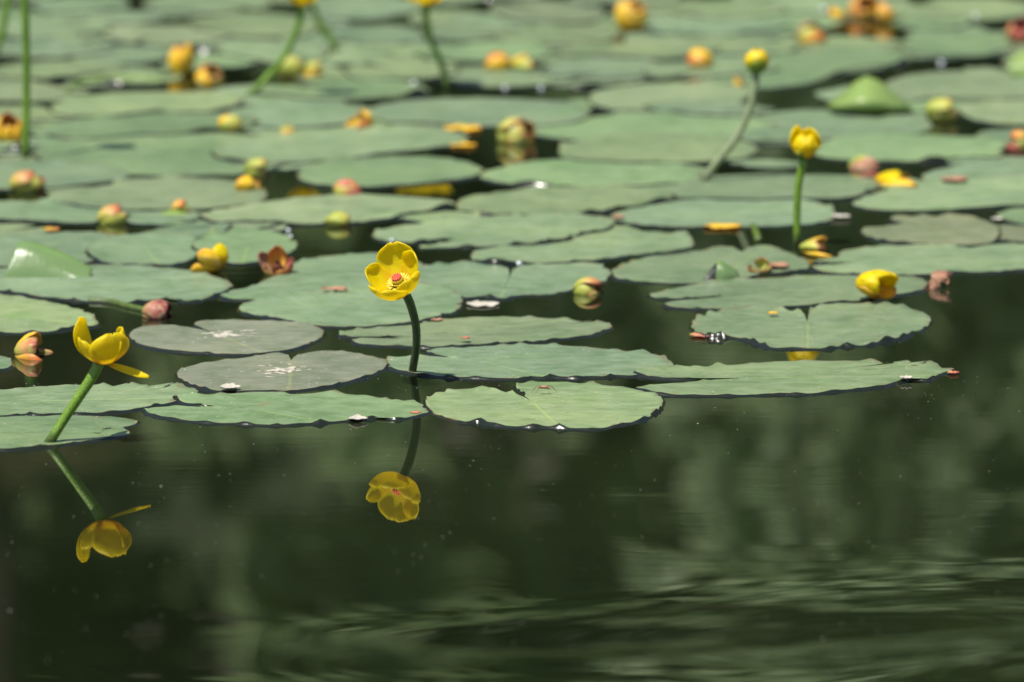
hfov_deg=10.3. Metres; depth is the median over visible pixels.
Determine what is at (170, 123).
lily pad
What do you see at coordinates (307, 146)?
lily pad
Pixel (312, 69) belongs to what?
spent flower
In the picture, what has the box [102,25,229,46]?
lily pad
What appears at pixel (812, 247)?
spent flower
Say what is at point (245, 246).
lily pad
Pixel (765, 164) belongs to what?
lily pad
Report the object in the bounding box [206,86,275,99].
lily pad
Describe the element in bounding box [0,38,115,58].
lily pad
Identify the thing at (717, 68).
lily pad
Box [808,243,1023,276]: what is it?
lily pad
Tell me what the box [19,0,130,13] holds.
lily pad
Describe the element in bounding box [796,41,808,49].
lily pad
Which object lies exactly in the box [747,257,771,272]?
spent flower
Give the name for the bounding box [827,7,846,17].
spent flower
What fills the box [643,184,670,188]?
lily pad
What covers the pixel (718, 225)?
loose petal
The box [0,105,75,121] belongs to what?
lily pad
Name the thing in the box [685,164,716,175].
lily pad
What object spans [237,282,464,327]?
lily pad
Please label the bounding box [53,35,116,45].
lily pad
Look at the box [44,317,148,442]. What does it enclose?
pond lily flower
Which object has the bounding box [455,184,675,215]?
lily pad
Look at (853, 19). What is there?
lily pad
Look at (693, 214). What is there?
lily pad
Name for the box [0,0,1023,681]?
pond water
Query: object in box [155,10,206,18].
lily pad
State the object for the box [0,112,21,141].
spent flower
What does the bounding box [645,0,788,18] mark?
lily pad
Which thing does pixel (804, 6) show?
lily pad
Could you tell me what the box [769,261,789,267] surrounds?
petal scrap
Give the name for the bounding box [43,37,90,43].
lily pad
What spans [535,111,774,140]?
lily pad
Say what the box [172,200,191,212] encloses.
spent flower
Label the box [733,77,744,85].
spent flower
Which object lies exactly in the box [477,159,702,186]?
lily pad
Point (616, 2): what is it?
lily pad
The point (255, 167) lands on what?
spent flower
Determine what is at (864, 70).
lily pad
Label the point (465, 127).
loose petal
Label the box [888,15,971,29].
lily pad
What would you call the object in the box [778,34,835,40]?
lily pad
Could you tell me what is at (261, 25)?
lily pad
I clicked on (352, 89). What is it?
lily pad
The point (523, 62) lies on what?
spent flower
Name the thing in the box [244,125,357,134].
lily pad
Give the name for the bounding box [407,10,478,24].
lily pad
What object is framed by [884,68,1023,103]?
lily pad
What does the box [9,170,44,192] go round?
spent flower
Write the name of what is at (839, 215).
petal scrap
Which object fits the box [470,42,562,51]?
lily pad
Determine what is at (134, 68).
lily pad
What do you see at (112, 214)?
spent flower
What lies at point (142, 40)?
lily pad
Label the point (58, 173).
lily pad
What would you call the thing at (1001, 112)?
lily pad
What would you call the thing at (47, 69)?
lily pad
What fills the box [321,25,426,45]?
lily pad
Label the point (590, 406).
lily pad
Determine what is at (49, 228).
petal scrap
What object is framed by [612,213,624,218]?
petal scrap
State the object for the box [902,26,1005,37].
lily pad
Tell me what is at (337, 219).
spent flower
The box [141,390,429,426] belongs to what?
lily pad
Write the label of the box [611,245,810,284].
lily pad
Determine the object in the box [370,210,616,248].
lily pad
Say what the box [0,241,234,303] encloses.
lily pad
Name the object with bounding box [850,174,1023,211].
lily pad
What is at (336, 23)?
lily pad
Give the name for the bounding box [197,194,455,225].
lily pad
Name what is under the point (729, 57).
lily pad
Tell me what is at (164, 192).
lily pad
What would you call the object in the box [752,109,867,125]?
lily pad
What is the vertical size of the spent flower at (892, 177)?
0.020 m
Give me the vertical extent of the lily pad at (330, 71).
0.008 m
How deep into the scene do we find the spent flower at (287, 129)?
5.82 m
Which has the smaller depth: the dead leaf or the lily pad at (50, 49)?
the dead leaf
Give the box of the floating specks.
[7,375,997,675]
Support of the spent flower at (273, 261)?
on the pond water
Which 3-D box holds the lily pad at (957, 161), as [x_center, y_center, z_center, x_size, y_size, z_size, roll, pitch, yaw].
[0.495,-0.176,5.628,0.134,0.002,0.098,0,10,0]
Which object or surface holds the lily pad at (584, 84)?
on the pond water
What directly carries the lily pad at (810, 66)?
on the pond water
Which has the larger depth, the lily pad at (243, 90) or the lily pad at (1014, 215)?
the lily pad at (243, 90)
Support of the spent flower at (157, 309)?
on the pond water
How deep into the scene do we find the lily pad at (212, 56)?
6.41 m
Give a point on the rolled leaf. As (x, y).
(867, 94)
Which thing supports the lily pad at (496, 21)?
on the pond water
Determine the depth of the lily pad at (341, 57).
6.43 m
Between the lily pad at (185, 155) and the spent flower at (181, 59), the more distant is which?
the spent flower at (181, 59)
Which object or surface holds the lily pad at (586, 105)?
on the pond water
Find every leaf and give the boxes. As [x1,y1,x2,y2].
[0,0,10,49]
[160,209,189,214]
[826,76,914,111]
[929,269,951,288]
[1008,50,1023,76]
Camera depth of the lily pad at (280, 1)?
6.93 m
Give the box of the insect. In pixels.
[533,385,557,392]
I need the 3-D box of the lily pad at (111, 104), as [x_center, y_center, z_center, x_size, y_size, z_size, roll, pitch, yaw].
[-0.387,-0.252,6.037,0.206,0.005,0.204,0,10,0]
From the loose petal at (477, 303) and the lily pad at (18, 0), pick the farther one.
the lily pad at (18, 0)
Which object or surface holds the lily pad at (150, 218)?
on the pond water
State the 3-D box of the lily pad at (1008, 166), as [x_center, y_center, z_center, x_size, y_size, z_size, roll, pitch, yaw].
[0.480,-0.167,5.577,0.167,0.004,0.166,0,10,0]
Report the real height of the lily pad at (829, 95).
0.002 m
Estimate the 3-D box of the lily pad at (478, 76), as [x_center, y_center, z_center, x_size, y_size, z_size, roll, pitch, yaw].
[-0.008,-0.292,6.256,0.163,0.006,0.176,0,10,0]
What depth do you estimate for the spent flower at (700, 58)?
6.33 m
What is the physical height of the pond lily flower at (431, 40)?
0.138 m
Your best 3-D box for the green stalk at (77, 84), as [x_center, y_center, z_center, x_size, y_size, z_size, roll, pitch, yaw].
[-0.447,-0.280,6.194,0.131,0.009,0.050,-9,13,-39]
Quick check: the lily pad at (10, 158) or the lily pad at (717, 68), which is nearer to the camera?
the lily pad at (10, 158)
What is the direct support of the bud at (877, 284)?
on the lily pad at (796, 291)
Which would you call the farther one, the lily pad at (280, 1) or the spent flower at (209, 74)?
the lily pad at (280, 1)
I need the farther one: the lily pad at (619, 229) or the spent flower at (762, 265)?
the lily pad at (619, 229)
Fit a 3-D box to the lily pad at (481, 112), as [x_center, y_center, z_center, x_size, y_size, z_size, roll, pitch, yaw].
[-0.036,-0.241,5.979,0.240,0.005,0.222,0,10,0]
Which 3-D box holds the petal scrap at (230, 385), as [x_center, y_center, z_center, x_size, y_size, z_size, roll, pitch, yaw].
[-0.220,0.035,4.451,0.016,0.002,0.021,6,12,28]
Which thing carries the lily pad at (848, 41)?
on the pond water
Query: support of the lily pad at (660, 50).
on the pond water
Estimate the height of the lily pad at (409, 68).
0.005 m
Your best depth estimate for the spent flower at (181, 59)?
6.27 m
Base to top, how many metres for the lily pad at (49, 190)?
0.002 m
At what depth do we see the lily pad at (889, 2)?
6.92 m
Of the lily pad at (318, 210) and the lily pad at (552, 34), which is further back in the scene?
the lily pad at (552, 34)
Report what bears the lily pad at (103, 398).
on the pond water
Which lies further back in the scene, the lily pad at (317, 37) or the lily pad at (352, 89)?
the lily pad at (317, 37)
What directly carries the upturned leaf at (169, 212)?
on the pond water
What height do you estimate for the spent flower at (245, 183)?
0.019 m
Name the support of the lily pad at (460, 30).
on the pond water
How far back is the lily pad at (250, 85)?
6.18 m
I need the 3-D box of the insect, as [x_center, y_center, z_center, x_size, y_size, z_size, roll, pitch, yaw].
[0.025,0.037,4.433,0.021,0.005,0.018,0,10,0]
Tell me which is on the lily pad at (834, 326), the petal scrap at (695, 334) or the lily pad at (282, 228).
the petal scrap at (695, 334)
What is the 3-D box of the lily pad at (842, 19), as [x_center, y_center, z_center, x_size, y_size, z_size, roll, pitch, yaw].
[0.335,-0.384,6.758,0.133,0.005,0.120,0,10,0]
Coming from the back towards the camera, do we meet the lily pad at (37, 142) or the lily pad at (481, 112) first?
the lily pad at (481, 112)
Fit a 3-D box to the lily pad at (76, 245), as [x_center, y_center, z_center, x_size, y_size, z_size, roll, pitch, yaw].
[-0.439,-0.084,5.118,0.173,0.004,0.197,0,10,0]
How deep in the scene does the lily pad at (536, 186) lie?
5.47 m
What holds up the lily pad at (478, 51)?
on the pond water
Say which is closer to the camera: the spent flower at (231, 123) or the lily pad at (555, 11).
the spent flower at (231, 123)
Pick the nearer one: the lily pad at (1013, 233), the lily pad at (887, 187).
the lily pad at (1013, 233)
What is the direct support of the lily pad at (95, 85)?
on the pond water
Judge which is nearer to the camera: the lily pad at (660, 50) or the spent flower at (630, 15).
the lily pad at (660, 50)
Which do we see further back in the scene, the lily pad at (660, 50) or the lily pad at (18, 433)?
the lily pad at (660, 50)
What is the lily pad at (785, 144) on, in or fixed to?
on the pond water
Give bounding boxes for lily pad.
[0,0,40,1]
[0,9,48,18]
[0,15,112,38]
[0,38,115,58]
[0,59,127,79]
[0,78,35,81]
[0,80,90,102]
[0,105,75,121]
[0,137,37,151]
[0,150,33,155]
[0,155,36,161]
[0,159,130,190]
[0,198,130,223]
[0,224,51,236]
[0,231,111,267]
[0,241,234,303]
[0,294,100,334]
[0,356,14,370]
[0,382,200,416]
[0,415,139,451]
[16,136,66,147]
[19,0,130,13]
[30,112,107,125]
[30,112,260,138]
[31,133,285,176]
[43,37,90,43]
[43,188,61,194]
[45,173,269,211]
[48,10,166,23]
[49,91,244,117]
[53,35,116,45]
[62,81,127,87]
[65,65,159,79]
[67,45,173,64]
[79,23,150,34]
[85,230,196,266]
[88,71,183,85]
[89,35,150,42]
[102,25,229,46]
[125,210,201,225]
[127,319,326,355]
[141,0,271,14]
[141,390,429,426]
[154,222,232,238]
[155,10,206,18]
[159,58,257,70]
[173,38,244,51]
[175,350,389,392]
[183,12,318,38]
[191,226,299,264]
[193,219,280,232]
[194,54,259,63]
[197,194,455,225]
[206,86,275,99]
[210,39,329,63]
[211,125,469,164]
[218,252,423,301]
[219,84,269,88]
[224,101,368,128]
[232,91,347,105]
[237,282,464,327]
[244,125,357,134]
[257,79,431,100]
[263,224,288,232]
[270,0,294,3]
[275,163,314,171]
[276,31,364,45]
[289,42,393,65]
[290,64,402,81]
[292,15,352,28]
[295,155,484,187]
[305,0,421,20]
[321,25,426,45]
[336,316,613,349]
[343,55,459,80]
[348,44,453,59]
[366,97,591,127]
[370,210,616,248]
[373,121,389,126]
[386,342,674,380]
[388,123,468,133]
[397,210,480,223]
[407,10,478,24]
[410,41,446,45]
[413,41,554,61]
[418,260,611,299]
[422,18,501,42]
[422,381,665,430]
[436,66,577,87]
[438,0,483,4]
[452,13,558,29]
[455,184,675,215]
[468,230,695,266]
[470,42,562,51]
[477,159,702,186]
[487,0,607,23]
[491,24,623,45]
[526,186,547,187]
[534,52,610,66]
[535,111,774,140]
[541,57,660,79]
[549,78,646,88]
[557,39,720,60]
[557,133,759,163]
[565,0,682,6]
[565,99,606,112]
[567,225,640,240]
[587,81,750,111]
[594,16,647,29]
[604,11,700,21]
[610,199,837,228]
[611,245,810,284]
[613,111,631,113]
[616,32,733,42]
[633,358,956,396]
[640,17,788,35]
[642,59,781,78]
[642,100,779,116]
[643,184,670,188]
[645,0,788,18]
[647,275,929,310]
[660,174,881,200]
[683,54,772,61]
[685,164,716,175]
[688,301,933,349]
[691,36,798,55]
[695,14,843,34]
[698,45,915,89]
[728,159,798,169]
[734,34,781,39]
[740,115,933,142]
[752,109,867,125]
[757,140,828,146]
[765,0,851,12]
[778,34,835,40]
[784,12,848,21]
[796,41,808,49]
[805,36,902,48]
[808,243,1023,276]
[813,86,849,101]
[813,133,1006,162]
[836,66,885,74]
[837,0,911,5]
[844,11,903,19]
[846,17,867,20]
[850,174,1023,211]
[859,213,1001,245]
[867,102,961,113]
[873,177,917,188]
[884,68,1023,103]
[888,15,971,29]
[889,0,1023,21]
[893,112,960,120]
[900,30,1014,57]
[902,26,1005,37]
[914,55,959,59]
[918,98,972,104]
[920,158,1023,179]
[944,156,1023,165]
[950,98,1023,102]
[957,99,1023,125]
[962,67,1000,69]
[975,129,1023,144]
[994,208,1023,224]
[995,43,1023,56]
[997,225,1023,243]
[1000,51,1019,67]
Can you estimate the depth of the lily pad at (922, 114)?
5.96 m
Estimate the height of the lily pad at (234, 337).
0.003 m
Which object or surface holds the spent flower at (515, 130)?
on the pond water
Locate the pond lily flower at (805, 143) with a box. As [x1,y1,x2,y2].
[789,125,821,245]
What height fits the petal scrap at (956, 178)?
0.004 m
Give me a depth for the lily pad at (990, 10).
6.83 m
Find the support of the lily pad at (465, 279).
on the pond water
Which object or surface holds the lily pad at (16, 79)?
on the pond water
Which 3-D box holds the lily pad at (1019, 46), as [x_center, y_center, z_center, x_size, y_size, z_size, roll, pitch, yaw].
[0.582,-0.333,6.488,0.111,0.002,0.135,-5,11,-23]
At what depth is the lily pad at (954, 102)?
6.05 m
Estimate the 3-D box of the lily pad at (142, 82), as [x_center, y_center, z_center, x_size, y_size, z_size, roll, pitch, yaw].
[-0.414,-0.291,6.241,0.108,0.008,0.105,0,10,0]
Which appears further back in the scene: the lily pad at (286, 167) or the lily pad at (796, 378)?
the lily pad at (286, 167)
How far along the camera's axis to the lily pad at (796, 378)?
4.51 m
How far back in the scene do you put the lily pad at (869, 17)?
6.76 m
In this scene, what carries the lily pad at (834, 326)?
on the pond water
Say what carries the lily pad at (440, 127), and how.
on the pond water
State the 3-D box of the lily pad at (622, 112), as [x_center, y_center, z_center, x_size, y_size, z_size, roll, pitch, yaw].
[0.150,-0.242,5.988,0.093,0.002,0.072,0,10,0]
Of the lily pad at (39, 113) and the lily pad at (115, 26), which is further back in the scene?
the lily pad at (115, 26)
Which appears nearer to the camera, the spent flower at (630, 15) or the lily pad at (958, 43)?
the lily pad at (958, 43)
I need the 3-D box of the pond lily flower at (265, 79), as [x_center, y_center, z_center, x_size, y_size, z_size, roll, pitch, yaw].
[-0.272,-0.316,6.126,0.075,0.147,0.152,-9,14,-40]
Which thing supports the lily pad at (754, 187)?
on the pond water
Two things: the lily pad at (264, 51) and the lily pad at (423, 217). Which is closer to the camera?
the lily pad at (423, 217)
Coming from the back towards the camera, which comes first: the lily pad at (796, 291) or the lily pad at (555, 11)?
the lily pad at (555, 11)
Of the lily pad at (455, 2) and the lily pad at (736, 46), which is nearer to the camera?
the lily pad at (736, 46)
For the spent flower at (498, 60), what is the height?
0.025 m
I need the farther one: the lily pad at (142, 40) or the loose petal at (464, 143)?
the lily pad at (142, 40)
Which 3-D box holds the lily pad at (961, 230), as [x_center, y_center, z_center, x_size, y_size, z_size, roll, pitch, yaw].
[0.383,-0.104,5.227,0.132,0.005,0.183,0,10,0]
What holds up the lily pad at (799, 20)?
on the pond water
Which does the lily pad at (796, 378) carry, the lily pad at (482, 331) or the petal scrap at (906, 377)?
the petal scrap at (906, 377)
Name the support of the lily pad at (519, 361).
on the pond water
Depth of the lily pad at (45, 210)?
5.32 m
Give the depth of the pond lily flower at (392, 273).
4.48 m
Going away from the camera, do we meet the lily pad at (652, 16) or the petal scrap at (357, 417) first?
the petal scrap at (357, 417)
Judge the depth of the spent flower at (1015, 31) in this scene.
6.54 m
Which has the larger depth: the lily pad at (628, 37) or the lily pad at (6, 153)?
the lily pad at (628, 37)
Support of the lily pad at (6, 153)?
on the pond water
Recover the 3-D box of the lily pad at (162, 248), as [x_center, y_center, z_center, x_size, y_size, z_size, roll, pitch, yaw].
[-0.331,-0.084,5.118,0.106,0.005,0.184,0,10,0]
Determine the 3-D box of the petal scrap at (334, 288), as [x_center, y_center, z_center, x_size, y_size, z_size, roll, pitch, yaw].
[-0.153,-0.045,4.891,0.022,0.003,0.020,-5,11,-23]
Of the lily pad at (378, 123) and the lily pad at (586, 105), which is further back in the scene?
the lily pad at (586, 105)
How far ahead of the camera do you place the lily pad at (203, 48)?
6.47 m
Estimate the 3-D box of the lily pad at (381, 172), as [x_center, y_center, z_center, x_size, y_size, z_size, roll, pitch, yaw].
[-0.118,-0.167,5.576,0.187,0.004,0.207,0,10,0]
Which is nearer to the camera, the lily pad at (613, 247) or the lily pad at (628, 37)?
the lily pad at (613, 247)
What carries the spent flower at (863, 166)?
on the pond water
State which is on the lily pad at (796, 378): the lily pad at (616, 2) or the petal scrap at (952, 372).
the petal scrap at (952, 372)
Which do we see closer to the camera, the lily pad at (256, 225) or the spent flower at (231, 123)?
the lily pad at (256, 225)
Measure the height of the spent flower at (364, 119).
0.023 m
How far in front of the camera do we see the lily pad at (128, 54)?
6.43 m
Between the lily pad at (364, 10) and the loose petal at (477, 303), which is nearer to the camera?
the loose petal at (477, 303)
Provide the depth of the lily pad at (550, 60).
6.40 m
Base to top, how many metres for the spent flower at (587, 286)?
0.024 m
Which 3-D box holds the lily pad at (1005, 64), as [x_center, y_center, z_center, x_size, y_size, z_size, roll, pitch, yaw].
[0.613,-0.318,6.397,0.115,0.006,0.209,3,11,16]
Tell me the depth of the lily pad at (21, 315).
4.77 m
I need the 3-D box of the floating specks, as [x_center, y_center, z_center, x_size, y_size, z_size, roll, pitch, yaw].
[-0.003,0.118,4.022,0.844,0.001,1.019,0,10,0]
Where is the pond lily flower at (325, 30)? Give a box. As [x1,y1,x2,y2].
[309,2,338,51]
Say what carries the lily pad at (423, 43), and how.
on the pond water
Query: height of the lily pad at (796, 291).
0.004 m
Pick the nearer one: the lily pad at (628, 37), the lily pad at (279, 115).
the lily pad at (279, 115)
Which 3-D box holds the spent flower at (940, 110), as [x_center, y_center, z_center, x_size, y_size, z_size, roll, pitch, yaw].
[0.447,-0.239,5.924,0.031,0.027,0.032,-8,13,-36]
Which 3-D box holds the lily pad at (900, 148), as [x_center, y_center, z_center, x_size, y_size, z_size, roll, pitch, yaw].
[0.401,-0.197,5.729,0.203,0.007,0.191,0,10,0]
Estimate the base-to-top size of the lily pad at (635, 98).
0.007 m
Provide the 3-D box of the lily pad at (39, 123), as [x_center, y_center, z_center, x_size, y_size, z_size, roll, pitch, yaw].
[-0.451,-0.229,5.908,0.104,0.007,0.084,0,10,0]
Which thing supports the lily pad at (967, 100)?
on the pond water
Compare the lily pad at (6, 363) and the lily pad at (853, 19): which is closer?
the lily pad at (6, 363)
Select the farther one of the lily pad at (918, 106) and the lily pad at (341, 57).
the lily pad at (341, 57)
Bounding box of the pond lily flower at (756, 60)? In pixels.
[700,48,769,180]
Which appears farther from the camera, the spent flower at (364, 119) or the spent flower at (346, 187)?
the spent flower at (364, 119)
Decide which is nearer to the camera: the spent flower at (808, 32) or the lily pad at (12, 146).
the lily pad at (12, 146)
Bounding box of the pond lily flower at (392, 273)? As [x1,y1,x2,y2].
[365,241,420,371]
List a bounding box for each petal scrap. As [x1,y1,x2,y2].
[42,227,59,230]
[220,383,240,388]
[321,286,346,289]
[349,414,367,419]
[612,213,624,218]
[689,331,708,336]
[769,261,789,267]
[831,214,849,217]
[900,375,912,378]
[941,175,966,180]
[947,370,958,373]
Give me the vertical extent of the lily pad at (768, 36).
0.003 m
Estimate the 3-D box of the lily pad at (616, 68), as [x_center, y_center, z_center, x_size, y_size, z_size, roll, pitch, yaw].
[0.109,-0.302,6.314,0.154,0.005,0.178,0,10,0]
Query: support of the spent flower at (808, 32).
on the pond water
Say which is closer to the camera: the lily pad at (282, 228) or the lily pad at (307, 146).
the lily pad at (282, 228)
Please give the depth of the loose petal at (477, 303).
4.84 m
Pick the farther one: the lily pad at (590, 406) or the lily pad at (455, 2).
the lily pad at (455, 2)
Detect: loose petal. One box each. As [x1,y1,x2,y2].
[443,124,481,130]
[450,141,476,146]
[467,300,498,306]
[704,223,740,228]
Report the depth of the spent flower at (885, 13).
6.72 m
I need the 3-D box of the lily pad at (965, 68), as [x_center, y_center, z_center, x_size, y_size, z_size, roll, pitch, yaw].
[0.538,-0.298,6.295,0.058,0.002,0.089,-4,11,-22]
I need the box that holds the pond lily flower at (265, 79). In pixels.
[245,0,314,95]
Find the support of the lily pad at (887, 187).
on the pond water
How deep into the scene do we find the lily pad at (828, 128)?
5.87 m
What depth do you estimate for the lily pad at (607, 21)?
6.72 m
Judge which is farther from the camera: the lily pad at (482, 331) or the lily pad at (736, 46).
the lily pad at (736, 46)
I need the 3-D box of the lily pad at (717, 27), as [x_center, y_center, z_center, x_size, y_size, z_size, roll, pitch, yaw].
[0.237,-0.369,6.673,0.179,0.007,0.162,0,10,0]
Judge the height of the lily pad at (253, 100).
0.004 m
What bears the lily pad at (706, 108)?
on the pond water
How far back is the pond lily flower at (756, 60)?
5.51 m
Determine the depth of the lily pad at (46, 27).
6.67 m
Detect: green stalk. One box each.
[65,75,162,92]
[750,223,761,242]
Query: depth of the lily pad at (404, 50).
6.47 m
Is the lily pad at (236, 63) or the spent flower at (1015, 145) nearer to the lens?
the spent flower at (1015, 145)
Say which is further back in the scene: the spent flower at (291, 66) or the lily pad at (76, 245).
the spent flower at (291, 66)
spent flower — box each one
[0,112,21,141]
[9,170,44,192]
[14,331,51,360]
[88,297,171,319]
[97,204,127,224]
[168,42,195,74]
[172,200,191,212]
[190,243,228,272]
[195,63,224,85]
[217,114,242,132]
[235,175,259,190]
[244,158,267,176]
[257,245,293,275]
[277,56,302,77]
[279,125,295,132]
[302,61,323,76]
[324,211,350,226]
[333,179,362,194]
[346,109,373,128]
[484,51,510,70]
[497,118,535,143]
[510,54,533,70]
[573,277,602,294]
[615,0,647,30]
[686,48,712,67]
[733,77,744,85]
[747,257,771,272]
[796,21,827,43]
[799,236,832,258]
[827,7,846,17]
[848,155,878,177]
[849,0,878,17]
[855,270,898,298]
[875,170,917,187]
[876,3,895,22]
[925,98,959,121]
[1006,130,1023,153]
[1007,17,1023,42]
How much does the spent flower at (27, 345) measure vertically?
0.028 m
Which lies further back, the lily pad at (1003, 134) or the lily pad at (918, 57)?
the lily pad at (918, 57)
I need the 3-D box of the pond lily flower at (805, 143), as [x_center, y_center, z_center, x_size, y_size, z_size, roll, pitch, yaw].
[0.265,-0.137,5.210,0.029,0.143,0.176,0,10,0]
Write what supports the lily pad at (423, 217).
on the pond water
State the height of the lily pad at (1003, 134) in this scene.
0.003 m
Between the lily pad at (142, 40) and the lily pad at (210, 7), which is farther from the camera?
the lily pad at (210, 7)
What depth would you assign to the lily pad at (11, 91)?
6.13 m
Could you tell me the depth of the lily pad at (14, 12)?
6.80 m
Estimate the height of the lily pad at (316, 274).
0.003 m
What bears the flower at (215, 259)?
on the pond water
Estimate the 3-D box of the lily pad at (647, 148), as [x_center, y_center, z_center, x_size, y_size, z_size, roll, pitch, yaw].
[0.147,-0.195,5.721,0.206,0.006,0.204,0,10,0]
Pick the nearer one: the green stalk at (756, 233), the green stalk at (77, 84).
the green stalk at (756, 233)
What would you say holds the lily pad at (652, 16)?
on the pond water
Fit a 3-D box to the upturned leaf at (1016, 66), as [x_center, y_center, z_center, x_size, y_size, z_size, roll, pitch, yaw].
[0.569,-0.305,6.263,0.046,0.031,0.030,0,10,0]
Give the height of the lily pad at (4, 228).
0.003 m
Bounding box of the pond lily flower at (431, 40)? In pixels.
[410,0,450,88]
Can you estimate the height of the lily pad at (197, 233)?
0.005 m
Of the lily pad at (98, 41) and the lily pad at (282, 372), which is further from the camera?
the lily pad at (98, 41)
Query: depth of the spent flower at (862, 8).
6.77 m
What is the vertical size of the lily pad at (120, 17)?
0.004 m

